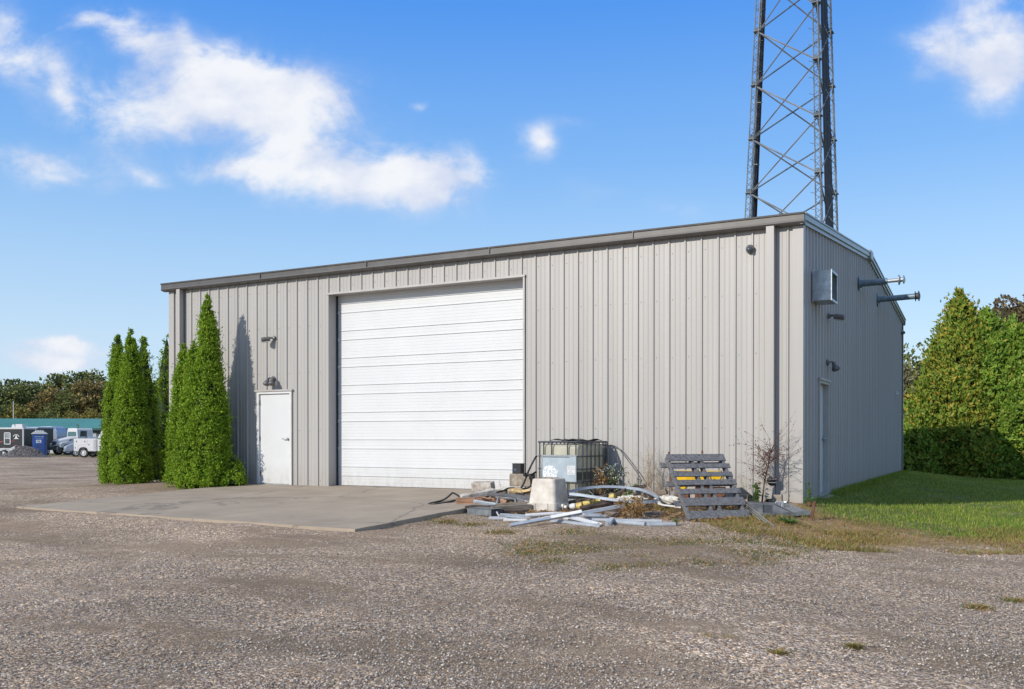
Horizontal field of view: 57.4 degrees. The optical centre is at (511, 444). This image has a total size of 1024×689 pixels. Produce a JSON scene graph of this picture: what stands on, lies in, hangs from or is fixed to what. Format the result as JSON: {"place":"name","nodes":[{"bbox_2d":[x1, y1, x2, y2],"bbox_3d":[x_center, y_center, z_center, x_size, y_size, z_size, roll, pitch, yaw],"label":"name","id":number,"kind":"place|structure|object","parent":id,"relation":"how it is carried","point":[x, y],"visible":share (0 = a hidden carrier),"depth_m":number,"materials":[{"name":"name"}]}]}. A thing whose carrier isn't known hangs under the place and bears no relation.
{"place":"outdoors","nodes":[
{"label":"outdoors","id":0,"kind":"place"},
{"bbox_2d":[0,418,101,452],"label":"storage building","id":1,"kind":"structure","parent":0,"point":[94,424],"depth_m":106.02,"materials":[{"name":"green metal"}]},
{"bbox_2d":[0,453,1023,688],"bbox_3d":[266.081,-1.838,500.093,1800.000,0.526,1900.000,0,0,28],"label":"ground","id":2,"kind":"structure","parent":0,"point":[55,478],"depth_m":8.27,"materials":[{"name":"grey gravel"}]},
{"bbox_2d":[0,405,15,418],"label":"deciduous tree","id":3,"kind":"object","parent":2,"relation":"on","point":[5,409],"visible":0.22,"depth_m":133.40,"materials":[{"name":"green plant"}]},
{"bbox_2d":[0,386,32,415],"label":"deciduous tree","id":4,"kind":"object","parent":2,"relation":"on","point":[11,393],"visible":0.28,"depth_m":152.94,"materials":[{"name":"green plant"}]},
{"bbox_2d":[0,424,36,451],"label":"black trailer","id":5,"kind":"object","parent":2,"relation":"on","point":[18,435],"visible":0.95,"depth_m":88.00,"materials":[{"name":"black metal"}]},
{"bbox_2d":[0,402,36,418],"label":"deciduous tree","id":6,"kind":"object","parent":2,"relation":"on","point":[18,413],"visible":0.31,"depth_m":132.79,"materials":[{"name":"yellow plant"}]},
{"bbox_2d":[0,378,43,405],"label":"deciduous tree","id":7,"kind":"object","parent":2,"relation":"on","point":[9,384],"visible":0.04,"depth_m":167.43,"materials":[{"name":"green plant"}]},
{"bbox_2d":[0,380,47,418],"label":"deciduous tree","id":8,"kind":"object","parent":2,"relation":"on","point":[33,391],"visible":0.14,"depth_m":156.84,"materials":[{"name":"green plant"}]},
{"bbox_2d":[0,445,50,457],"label":"gravel pile","id":9,"kind":"object","parent":2,"relation":"on","point":[23,451],"visible":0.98,"depth_m":79.45,"materials":[{"name":"gravel"}]},
{"bbox_2d":[31,430,47,454],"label":"portable toilet","id":10,"kind":"object","parent":2,"relation":"on","point":[40,440],"visible":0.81,"depth_m":86.01,"materials":[{"name":"blue plastic"}]},
{"bbox_2d":[34,435,43,452],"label":"door","id":11,"kind":"structure","parent":10,"relation":"in","point":[38,439],"depth_m":85.98,"materials":[{"name":"blue plastic"}]},
{"bbox_2d":[26,427,54,454],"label":"trailer","id":12,"kind":"object","parent":2,"relation":"on","point":[49,430],"visible":0.26,"depth_m":92.99,"materials":[{"name":"black metal"}]},
{"bbox_2d":[25,386,63,418],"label":"deciduous tree","id":13,"kind":"object","parent":2,"relation":"on","point":[49,396],"visible":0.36,"depth_m":153.11,"materials":[{"name":"green plant"}]},
{"bbox_2d":[37,407,61,418],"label":"deciduous tree","id":14,"kind":"object","parent":2,"relation":"on","point":[48,414],"visible":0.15,"depth_m":132.94,"materials":[{"name":"green plant"}]},
{"bbox_2d":[41,426,66,439],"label":"camper trailer","id":15,"kind":"object","parent":2,"relation":"on","point":[59,432],"visible":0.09,"depth_m":96.57,"materials":[{"name":"silver metal"}]},
{"bbox_2d":[34,370,81,412],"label":"deciduous tree","id":16,"kind":"object","parent":2,"relation":"on","point":[59,380],"visible":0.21,"depth_m":166.33,"materials":[{"name":"green plant"}]},
{"bbox_2d":[43,388,90,418],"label":"deciduous tree","id":17,"kind":"object","parent":2,"relation":"on","point":[61,408],"visible":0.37,"depth_m":148.71,"materials":[{"name":"green plant"}]},
{"bbox_2d":[47,428,92,454],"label":"box nosed truck","id":18,"kind":"object","parent":2,"relation":"on","point":[57,446],"visible":0.44,"depth_m":91.50,"materials":[{"name":"white paint"}]},
{"bbox_2d":[62,410,81,418],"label":"deciduous tree","id":19,"kind":"object","parent":2,"relation":"on","point":[72,416],"visible":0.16,"depth_m":137.83,"materials":[{"name":"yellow plant"}]},
{"bbox_2d":[63,437,97,456],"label":"grey van","id":20,"kind":"object","parent":2,"relation":"on","point":[68,448],"visible":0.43,"depth_m":82.52,"materials":[{"name":"silver metal"}]},
{"bbox_2d":[58,378,106,418],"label":"deciduous tree","id":21,"kind":"object","parent":2,"relation":"on","point":[88,392],"visible":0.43,"depth_m":150.11,"materials":[{"name":"green plant"}]},
{"bbox_2d":[61,368,107,416],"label":"deciduous tree","id":22,"kind":"object","parent":2,"relation":"on","point":[91,376],"visible":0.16,"depth_m":165.86,"materials":[{"name":"green plant"}]},
{"bbox_2d":[74,432,102,457],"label":"service truck","id":23,"kind":"object","parent":2,"relation":"on","point":[87,447],"visible":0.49,"depth_m":78.50,"materials":[{"name":"white paint"}]},
{"bbox_2d":[79,407,102,418],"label":"deciduous tree","id":24,"kind":"object","parent":2,"relation":"on","point":[93,414],"visible":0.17,"depth_m":133.17,"materials":[{"name":"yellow plant"}]},
{"bbox_2d":[94,334,123,483],"bbox_3d":[-10.653,-0.891,25.311,1.184,4.229,1.168,0,0,-5],"label":"arborvitae","id":25,"kind":"object","parent":2,"relation":"on","point":[116,350],"visible":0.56,"depth_m":25.06,"materials":[{"name":"green plant"}]},
{"bbox_2d":[106,327,156,484],"bbox_3d":[-9.927,-0.944,24.307,1.283,4.222,1.397,0,0,28],"label":"arborvitae","id":26,"kind":"object","parent":2,"relation":"on","point":[130,446],"visible":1,"depth_m":24.08,"materials":[{"name":"green plant"}]},
{"bbox_2d":[126,335,166,482],"bbox_3d":[-9.900,-0.908,25.151,1.238,4.076,1.247,0,0,28],"label":"arborvitae","id":27,"kind":"object","parent":2,"relation":"on","point":[152,399],"visible":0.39,"depth_m":25.03,"materials":[{"name":"green plant"}]},
{"bbox_2d":[154,334,168,481],"bbox_3d":[-9.856,-1.001,26.777,1.167,4.408,1.202,0,0,3],"label":"arborvitae","id":28,"kind":"object","parent":2,"relation":"on","point":[162,394],"visible":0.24,"depth_m":26.53,"materials":[{"name":"green plant"}]},
{"bbox_2d":[159,343,187,486],"bbox_3d":[-7.824,-0.646,22.194,1.028,3.567,1.039,0,0,28],"label":"arborvitae","id":29,"kind":"object","parent":2,"relation":"on","point":[174,400],"visible":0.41,"depth_m":22.03,"materials":[{"name":"green plant"}]},
{"bbox_2d":[167,338,213,488],"bbox_3d":[-7.323,-0.651,21.612,1.155,3.600,1.233,0,0,28],"label":"arborvitae","id":30,"kind":"object","parent":2,"relation":"on","point":[183,415],"visible":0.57,"depth_m":21.32,"materials":[{"name":"green plant"}]},
{"bbox_2d":[178,293,240,487],"bbox_3d":[-7.032,-1.211,21.593,1.361,4.622,1.354,0,0,28],"label":"arborvitae","id":31,"kind":"object","parent":2,"relation":"on","point":[213,422],"visible":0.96,"depth_m":21.30,"materials":[{"name":"green plant"}]},
{"bbox_2d":[217,454,248,486],"bbox_3d":[-6.493,0.676,21.589,0.864,0.952,0.808,0,0,28],"label":"shrub","id":32,"kind":"object","parent":2,"relation":"on","point":[233,473],"visible":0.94,"depth_m":21.41,"materials":[{"name":"green plant"}]},
{"bbox_2d":[16,483,530,531],"bbox_3d":[-4.311,1.126,17.790,8.260,0.371,6.324,0,0,28],"label":"concrete apron","id":33,"kind":"object","parent":2,"relation":"on","point":[343,508],"visible":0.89,"depth_m":16.77,"materials":[{"name":"beige concrete"}]},
{"bbox_2d":[428,492,459,504],"bbox_3d":[-1.157,0.976,16.851,0.381,0.183,1.053,0,0,24],"label":"hose","id":34,"kind":"object","parent":33,"relation":"on","point":[441,500],"visible":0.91,"depth_m":16.73,"materials":[{"name":"black rubber"}]},
{"bbox_2d":[456,497,475,503],"bbox_3d":[-0.813,1.000,16.464,0.346,0.125,0.100,-1,4,6],"label":"board","id":35,"kind":"object","parent":33,"relation":"on","point":[467,500],"visible":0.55,"depth_m":16.42,"materials":[{"name":"brown wood"}]},
{"bbox_2d":[460,488,494,497],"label":"timber beam","id":36,"kind":"structure","parent":33,"relation":"on","point":[481,493],"depth_m":17.02,"materials":[{"name":"white wood"}]},
{"bbox_2d":[488,492,529,497],"bbox_3d":[-0.036,0.928,16.887,0.810,0.040,0.120,4,14,18],"label":"board","id":37,"kind":"object","parent":36,"relation":"on","point":[502,495],"visible":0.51,"depth_m":16.90,"materials":[{"name":"grey wood"}]},
{"bbox_2d":[471,481,494,490],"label":"concrete block","id":38,"kind":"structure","parent":33,"relation":"on","point":[478,485],"depth_m":17.64,"materials":[{"name":"beige concrete"}]},
{"bbox_2d":[496,471,536,492],"bbox_3d":[0.071,0.691,17.339,0.902,0.393,0.255,0,0,-25],"label":"hose","id":39,"kind":"object","parent":33,"relation":"on","point":[529,475],"visible":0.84,"depth_m":17.37,"materials":[{"name":"black rubber"}]},
{"bbox_2d":[510,473,534,486],"bbox_3d":[0.197,0.671,17.754,0.440,0.240,0.240,0,0,25],"label":"concrete block","id":40,"kind":"object","parent":33,"relation":"on","point":[516,479],"depth_m":17.66,"materials":[{"name":"beige concrete"}]},
{"bbox_2d":[512,463,524,473],"bbox_3d":[0.121,0.454,17.760,0.200,0.195,0.150,0,0,32],"label":"battery box","id":41,"kind":"object","parent":40,"relation":"on","point":[517,468],"visible":0.96,"depth_m":17.70,"materials":[{"name":"black plastic"}]},
{"bbox_2d":[467,507,504,515],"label":"concrete block","id":42,"kind":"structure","parent":2,"relation":"on","point":[486,511],"depth_m":15.13,"materials":[{"name":"concrete"}]},
{"bbox_2d":[499,513,536,518],"bbox_3d":[0.102,1.086,14.215,0.620,0.040,0.045,1,21,24],"label":"metal strip","id":43,"kind":"object","parent":2,"relation":"on","point":[514,515],"visible":0.95,"depth_m":14.21,"materials":[{"name":"grey metal"}]},
{"bbox_2d":[160,211,905,502],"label":"metal building","id":44,"kind":"structure","parent":2,"relation":"on","point":[461,369],"depth_m":19.03,"materials":[{"name":"paint"}]},
{"bbox_2d":[263,376,275,385],"bbox_3d":[-5.569,-1.462,21.531,0.315,0.236,0.233,0,0,28],"label":"wall lamp","id":45,"kind":"object","parent":44,"relation":"attached to","point":[266,382],"visible":1,"depth_m":21.47,"materials":[{"name":"grey metal"}]},
{"bbox_2d":[254,389,292,484],"bbox_3d":[-5.492,-0.158,21.676,1.135,2.218,0.134,0,0,28],"label":"door","id":46,"kind":"structure","parent":44,"relation":"in","point":[274,408],"depth_m":21.68,"materials":[{"name":"white paint"}]},
{"bbox_2d":[338,280,522,489],"bbox_3d":[-1.790,-1.318,19.981,4.872,4.540,0.045,0,0,28],"label":"overhead door","id":47,"kind":"structure","parent":44,"relation":"in","point":[430,380],"depth_m":19.94,"materials":[{"name":"white paint"}]},
{"bbox_2d":[818,377,830,496],"bbox_3d":[5.882,-0.134,17.816,0.192,2.218,1.085,0,0,28],"label":"door","id":48,"kind":"structure","parent":44,"relation":"in","point":[823,384],"depth_m":18.18,"materials":[{"name":"white paint"}]},
{"bbox_2d":[812,269,837,304],"bbox_3d":[5.657,-2.839,16.900,0.330,0.580,0.660,0,0,28],"label":"vent hood","id":49,"kind":"object","parent":44,"relation":"attached to","point":[824,287],"visible":1,"depth_m":16.67,"materials":[{"name":"metal"}]},
{"bbox_2d":[826,359,839,371],"bbox_3d":[6.164,-1.519,17.982,0.273,0.236,0.160,0,0,7],"label":"wall lamp","id":50,"kind":"object","parent":44,"relation":"attached to","point":[835,367],"visible":1,"depth_m":17.93,"materials":[{"name":"grey metal"}]},
{"bbox_2d":[827,313,844,320],"bbox_3d":[6.243,-2.456,18.007,0.312,0.166,0.162,0,0,28],"label":"wall lamp","id":51,"kind":"object","parent":44,"relation":"attached to","point":[839,317],"visible":1,"depth_m":17.94,"materials":[{"name":"grey metal"}]},
{"bbox_2d":[858,275,905,290],"bbox_3d":[8.500,-3.741,21.474,0.985,0.340,0.337,-2,0,28],"label":"exhaust pipe","id":52,"kind":"object","parent":44,"relation":"attached to","point":[875,282],"visible":1,"depth_m":21.45,"materials":[{"name":"metal"}]},
{"bbox_2d":[877,291,919,305],"bbox_3d":[10.065,-3.820,24.333,1.025,0.340,0.337,-2,0,28],"label":"exhaust pipe","id":53,"kind":"object","parent":44,"relation":"attached to","point":[915,295],"visible":1,"depth_m":24.28,"materials":[{"name":"metal"}]},
{"bbox_2d":[525,512,553,515],"bbox_3d":[0.421,1.042,14.030,0.444,0.020,0.080,-4,13,-3],"label":"metal strip","id":54,"kind":"object","parent":2,"relation":"on","point":[538,514],"visible":1,"depth_m":14.00,"materials":[{"name":"white metal"}]},
{"bbox_2d":[510,513,582,526],"bbox_3d":[0.506,1.088,13.690,1.131,0.035,0.050,-9,43,-19],"label":"metal strip","id":55,"kind":"object","parent":2,"relation":"on","point":[531,521],"visible":0.83,"depth_m":13.62,"materials":[{"name":"grey metal"}]},
{"bbox_2d":[528,477,568,510],"bbox_3d":[0.668,0.830,15.778,0.644,0.539,0.650,0,0,26],"label":"upturned bin","id":56,"kind":"object","parent":2,"relation":"on","point":[548,493],"visible":0.99,"depth_m":15.56,"materials":[{"name":"beige plastic"}]},
{"bbox_2d":[530,510,581,519],"bbox_3d":[0.648,1.051,13.705,0.764,0.050,0.020,-11,-41,5],"label":"metal strip","id":57,"kind":"object","parent":2,"relation":"on","point":[566,514],"visible":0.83,"depth_m":13.68,"materials":[{"name":"white metal"}]},
{"bbox_2d":[538,439,607,500],"bbox_3d":[1.128,0.544,17.448,0.978,1.311,1.034,0,0,37],"label":"storage tote","id":58,"kind":"object","parent":2,"relation":"on","point":[575,465],"visible":0.82,"depth_m":17.06,"materials":[{"name":"beige plastic"}]},
{"bbox_2d":[550,519,600,526],"bbox_3d":[0.919,1.143,13.660,0.883,0.040,0.040,3,2,39],"label":"metal strip","id":59,"kind":"object","parent":2,"relation":"on","point":[576,523],"visible":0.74,"depth_m":13.63,"materials":[{"name":"grey metal"}]},
{"bbox_2d":[570,515,601,523],"bbox_3d":[1.076,1.112,13.620,0.500,0.020,0.070,13,32,31],"label":"metal strip","id":60,"kind":"object","parent":2,"relation":"on","point":[580,519],"visible":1,"depth_m":13.64,"materials":[{"name":"white metal"}]},
{"bbox_2d":[568,494,608,503],"bbox_3d":[1.289,0.922,15.747,0.717,0.050,0.090,-12,14,28],"label":"black board","id":61,"kind":"object","parent":2,"relation":"on","point":[582,499],"visible":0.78,"depth_m":15.76,"materials":[{"name":"brown wood"}]},
{"bbox_2d":[580,501,613,510],"bbox_3d":[1.389,0.999,15.345,0.552,0.050,0.090,-11,22,-7],"label":"black board","id":62,"kind":"object","parent":2,"relation":"on","point":[594,505],"visible":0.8,"depth_m":15.31,"materials":[{"name":"brown wood"}]},
{"bbox_2d":[577,504,623,515],"bbox_3d":[1.352,0.990,14.230,0.756,0.045,0.045,-10,11,-2],"label":"metal strip","id":63,"kind":"object","parent":2,"relation":"on","point":[600,509],"visible":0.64,"depth_m":14.21,"materials":[{"name":"grey metal"}]},
{"bbox_2d":[464,495,745,521],"bbox_3d":[1.799,1.060,15.870,4.400,0.174,3.100,0,0,28],"label":"soil heap","id":64,"kind":"object","parent":2,"relation":"on","point":[677,510],"visible":0.12,"depth_m":15.36,"materials":[{"name":"brown soil"}]},
{"bbox_2d":[473,500,495,505],"bbox_3d":[-0.464,1.011,16.165,0.465,0.055,0.050,7,14,32],"label":"metal channel","id":65,"kind":"object","parent":64,"relation":"on","point":[484,502],"visible":0.84,"depth_m":16.15,"materials":[{"name":"grey metal"}]},
{"bbox_2d":[496,501,528,505],"bbox_3d":[0.027,1.018,16.002,0.597,0.060,0.090,-4,0,4],"label":"board","id":66,"kind":"object","parent":65,"relation":"on","point":[508,503],"visible":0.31,"depth_m":15.96,"materials":[{"name":"grey wood"}]},
{"bbox_2d":[490,504,531,509],"bbox_3d":[-0.013,1.047,15.462,0.700,0.085,0.090,-2,1,-21],"label":"board","id":67,"kind":"object","parent":64,"relation":"on","point":[520,507],"visible":0.69,"depth_m":15.45,"materials":[{"name":"grey wood"}]},
{"bbox_2d":[592,461,608,500],"bbox_3d":[1.595,0.669,16.814,0.318,0.733,0.312,0,0,-8],"label":"brown weed","id":68,"kind":"object","parent":64,"relation":"on","point":[601,473],"visible":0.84,"depth_m":16.80,"materials":[{"name":"red plant"}]},
{"bbox_2d":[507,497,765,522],"bbox_3d":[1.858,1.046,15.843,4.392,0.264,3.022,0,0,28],"label":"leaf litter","id":69,"kind":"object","parent":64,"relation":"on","point":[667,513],"visible":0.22,"depth_m":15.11,"materials":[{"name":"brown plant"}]},
{"bbox_2d":[630,429,676,498],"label":"dry stalks","id":70,"kind":"object","parent":64,"relation":"on","point":[648,481],"visible":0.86,"depth_m":16.96,"materials":[{"name":"plant"}]},
{"bbox_2d":[650,467,666,495],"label":"dry stalks","id":71,"kind":"object","parent":64,"relation":"on","point":[659,482],"visible":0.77,"depth_m":16.82,"materials":[{"name":"plant"}]},
{"bbox_2d":[654,495,679,504],"bbox_3d":[2.589,0.931,15.612,0.464,0.170,0.251,0,0,28],"label":"plastic sack","id":72,"kind":"object","parent":64,"relation":"on","point":[665,499],"visible":0.73,"depth_m":15.52,"materials":[{"name":"white plastic"}]},
{"bbox_2d":[749,482,761,501],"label":"weed","id":73,"kind":"object","parent":64,"relation":"on","point":[756,495],"visible":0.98,"depth_m":16.05,"materials":[{"name":"green plant"}]},
{"bbox_2d":[593,464,628,494],"bbox_3d":[1.788,0.699,16.912,0.692,0.740,0.510,0,0,28],"label":"flowering weed","id":74,"kind":"object","parent":2,"relation":"on","point":[610,482],"visible":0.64,"depth_m":16.89,"materials":[{"name":"green plant"}]},
{"bbox_2d":[568,485,658,503],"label":"bent track","id":75,"kind":"structure","parent":2,"relation":"on","point":[612,499],"depth_m":15.83,"materials":[{"name":"grey metal"}]},
{"bbox_2d":[615,493,630,518],"bbox_3d":[1.685,0.937,14.220,0.281,0.435,0.229,0,0,28],"label":"dead plant","id":76,"kind":"object","parent":2,"relation":"on","point":[623,511],"visible":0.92,"depth_m":14.20,"materials":[{"name":"brown plant"}]},
{"bbox_2d":[605,518,645,525],"bbox_3d":[1.657,1.135,13.626,0.705,0.083,0.083,0,1,44],"label":"conduit pipe","id":77,"kind":"object","parent":2,"relation":"on","point":[628,522],"visible":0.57,"depth_m":13.55,"materials":[{"name":"grey plastic"}]},
{"bbox_2d":[590,518,661,521],"bbox_3d":[1.688,1.131,13.861,1.073,0.072,0.071,0,0,17],"label":"conduit pipe","id":78,"kind":"object","parent":2,"relation":"on","point":[640,520],"visible":0.54,"depth_m":13.80,"materials":[{"name":"grey plastic"}]},
{"bbox_2d":[623,496,640,518],"bbox_3d":[1.793,0.961,13.938,0.302,0.406,0.219,0,0,28],"label":"dead plant","id":79,"kind":"object","parent":2,"relation":"on","point":[632,507],"visible":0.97,"depth_m":13.94,"materials":[{"name":"brown plant"}]},
{"bbox_2d":[633,494,646,517],"bbox_3d":[1.936,0.941,14.230,0.232,0.418,0.204,0,0,16],"label":"dead plant","id":80,"kind":"object","parent":2,"relation":"on","point":[641,505],"visible":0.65,"depth_m":14.22,"materials":[{"name":"brown plant"}]},
{"bbox_2d":[644,511,664,515],"bbox_3d":[2.203,1.062,14.454,0.339,0.050,0.080,-2,1,-26],"label":"rotten wood","id":81,"kind":"object","parent":2,"relation":"on","point":[654,513],"visible":0.85,"depth_m":14.41,"materials":[{"name":"grey wood"}]},
{"bbox_2d":[646,522,675,525],"bbox_3d":[2.127,1.143,13.340,0.413,0.079,0.078,0,0,3],"label":"conduit pipe","id":82,"kind":"object","parent":2,"relation":"on","point":[660,523],"visible":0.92,"depth_m":13.31,"materials":[{"name":"grey plastic"}]},
{"bbox_2d":[368,512,1023,656],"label":"gravel weeds","id":83,"kind":"object","parent":2,"relation":"on","point":[726,538],"visible":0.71,"depth_m":11.31,"materials":[{"name":"green plant"}]},
{"bbox_2d":[668,451,725,506],"bbox_3d":[3.143,0.607,15.968,0.977,1.002,0.545,0,0,14],"label":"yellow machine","id":84,"kind":"object","parent":2,"relation":"on","point":[696,495],"visible":0.24,"depth_m":15.79,"materials":[{"name":"paint"}]},
{"bbox_2d":[659,454,749,520],"bbox_3d":[2.983,0.672,14.512,1.130,1.037,0.916,0,0,-16],"label":"wooden pallet","id":85,"kind":"object","parent":2,"relation":"on","point":[711,501],"visible":0.81,"depth_m":14.49,"materials":[{"name":"grey wood"}]},
{"bbox_2d":[729,411,804,501],"bbox_3d":[4.322,0.232,15.844,1.287,1.576,0.750,0,0,28],"label":"bare shrub","id":86,"kind":"object","parent":2,"relation":"on","point":[769,452],"visible":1,"depth_m":15.87,"materials":[{"name":"red plant"}]},
{"bbox_2d":[772,494,782,501],"bbox_3d":[4.521,0.949,15.920,0.160,0.190,0.100,0,0,28],"label":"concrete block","id":87,"kind":"object","parent":2,"relation":"on","point":[775,498],"visible":0.56,"depth_m":15.88,"materials":[{"name":"beige concrete"}]},
{"bbox_2d":[746,501,810,516],"bbox_3d":[4.297,1.011,15.009,0.879,0.201,1.571,0,0,6],"label":"metal cover","id":88,"kind":"object","parent":2,"relation":"on","point":[757,507],"visible":0.84,"depth_m":14.94,"materials":[{"name":"metal"}]},
{"bbox_2d":[763,503,796,514],"bbox_3d":[4.122,1.000,14.407,0.505,0.189,0.071,0,0,16],"label":"bracket","id":89,"kind":"object","parent":88,"relation":"on","point":[767,508],"visible":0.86,"depth_m":14.42,"materials":[{"name":"metal"}]},
{"bbox_2d":[775,514,797,522],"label":"broad leaf weed","id":90,"kind":"object","parent":2,"relation":"on","point":[785,520],"visible":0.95,"depth_m":13.79,"materials":[{"name":"green plant"}]},
{"bbox_2d":[744,0,838,231],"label":"lattice tower","id":91,"kind":"structure","parent":2,"relation":"on","point":[825,84],"depth_m":47.97,"materials":[{"name":"grey metal"}]},
{"bbox_2d":[806,501,815,520],"bbox_3d":[4.615,1.026,14.434,0.143,0.320,0.081,0,0,28],"label":"stake","id":92,"kind":"object","parent":2,"relation":"on","point":[809,503],"visible":1,"depth_m":14.40,"materials":[{"name":"wood"}]},
{"bbox_2d":[831,469,908,495],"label":"wall foot grass","id":93,"kind":"structure","parent":2,"relation":"on","point":[868,483],"depth_m":21.81,"materials":[{"name":"green plant"}]},
{"bbox_2d":[731,475,1023,549],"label":"dry grass","id":94,"kind":"structure","parent":2,"relation":"on","point":[854,528],"depth_m":13.52,"materials":[{"name":"brown plant"}]},
{"bbox_2d":[903,362,918,421],"bbox_3d":[16.102,-0.918,38.407,2.621,4.966,2.649,0,0,-4],"label":"shrub","id":95,"kind":"object","parent":2,"relation":"on","point":[907,379],"visible":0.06,"depth_m":38.16,"materials":[{"name":"green plant"}]},
{"bbox_2d":[904,342,927,382],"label":"deciduous tree","id":96,"kind":"object","parent":2,"relation":"on","point":[907,356],"visible":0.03,"depth_m":70.52,"materials":[{"name":"green plant"}]},
{"bbox_2d":[903,390,955,474],"bbox_3d":[16.282,-0.211,36.899,3.503,4.047,3.448,0,0,-23],"label":"conifer tree","id":97,"kind":"object","parent":2,"relation":"on","point":[911,452],"visible":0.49,"depth_m":35.98,"materials":[{"name":"green plant"}]},
{"bbox_2d":[903,286,1023,477],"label":"conifer tree","id":98,"kind":"object","parent":2,"relation":"on","point":[948,372],"visible":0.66,"depth_m":35.87,"materials":[{"name":"green plant"}]},
{"bbox_2d":[942,305,1023,479],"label":"conifer tree","id":99,"kind":"object","parent":2,"relation":"on","point":[995,359],"visible":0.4,"depth_m":35.36,"materials":[{"name":"green plant"}]},
{"bbox_2d":[970,312,1023,478],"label":"conifer tree","id":100,"kind":"object","parent":2,"relation":"on","point":[1014,328],"visible":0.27,"depth_m":35.37,"materials":[{"name":"green plant"}]},
{"bbox_2d":[989,294,1023,326],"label":"deciduous tree","id":101,"kind":"object","parent":2,"relation":"on","point":[1009,310],"visible":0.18,"depth_m":38.41,"materials":[{"name":"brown plant"}]},
{"bbox_2d":[998,358,1023,477],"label":"conifer tree","id":102,"kind":"object","parent":2,"relation":"on","point":[1015,447],"visible":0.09,"depth_m":34.70,"materials":[{"name":"green plant"}]},
{"bbox_2d":[0,0,1023,389],"label":"sky","id":103,"kind":"structure","parent":0,"point":[145,144],"materials":[{"name":"blue"}]},
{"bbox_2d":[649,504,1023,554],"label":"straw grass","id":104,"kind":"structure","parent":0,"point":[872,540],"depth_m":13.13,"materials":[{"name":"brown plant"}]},
{"bbox_2d":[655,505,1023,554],"bbox_3d":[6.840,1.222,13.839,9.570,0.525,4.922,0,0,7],"label":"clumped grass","id":105,"kind":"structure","parent":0,"point":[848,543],"depth_m":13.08,"materials":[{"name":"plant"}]},
{"bbox_2d":[731,471,1023,545],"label":"lawn grass","id":106,"kind":"structure","parent":0,"point":[946,508],"depth_m":18.95,"materials":[{"name":"green plant"}]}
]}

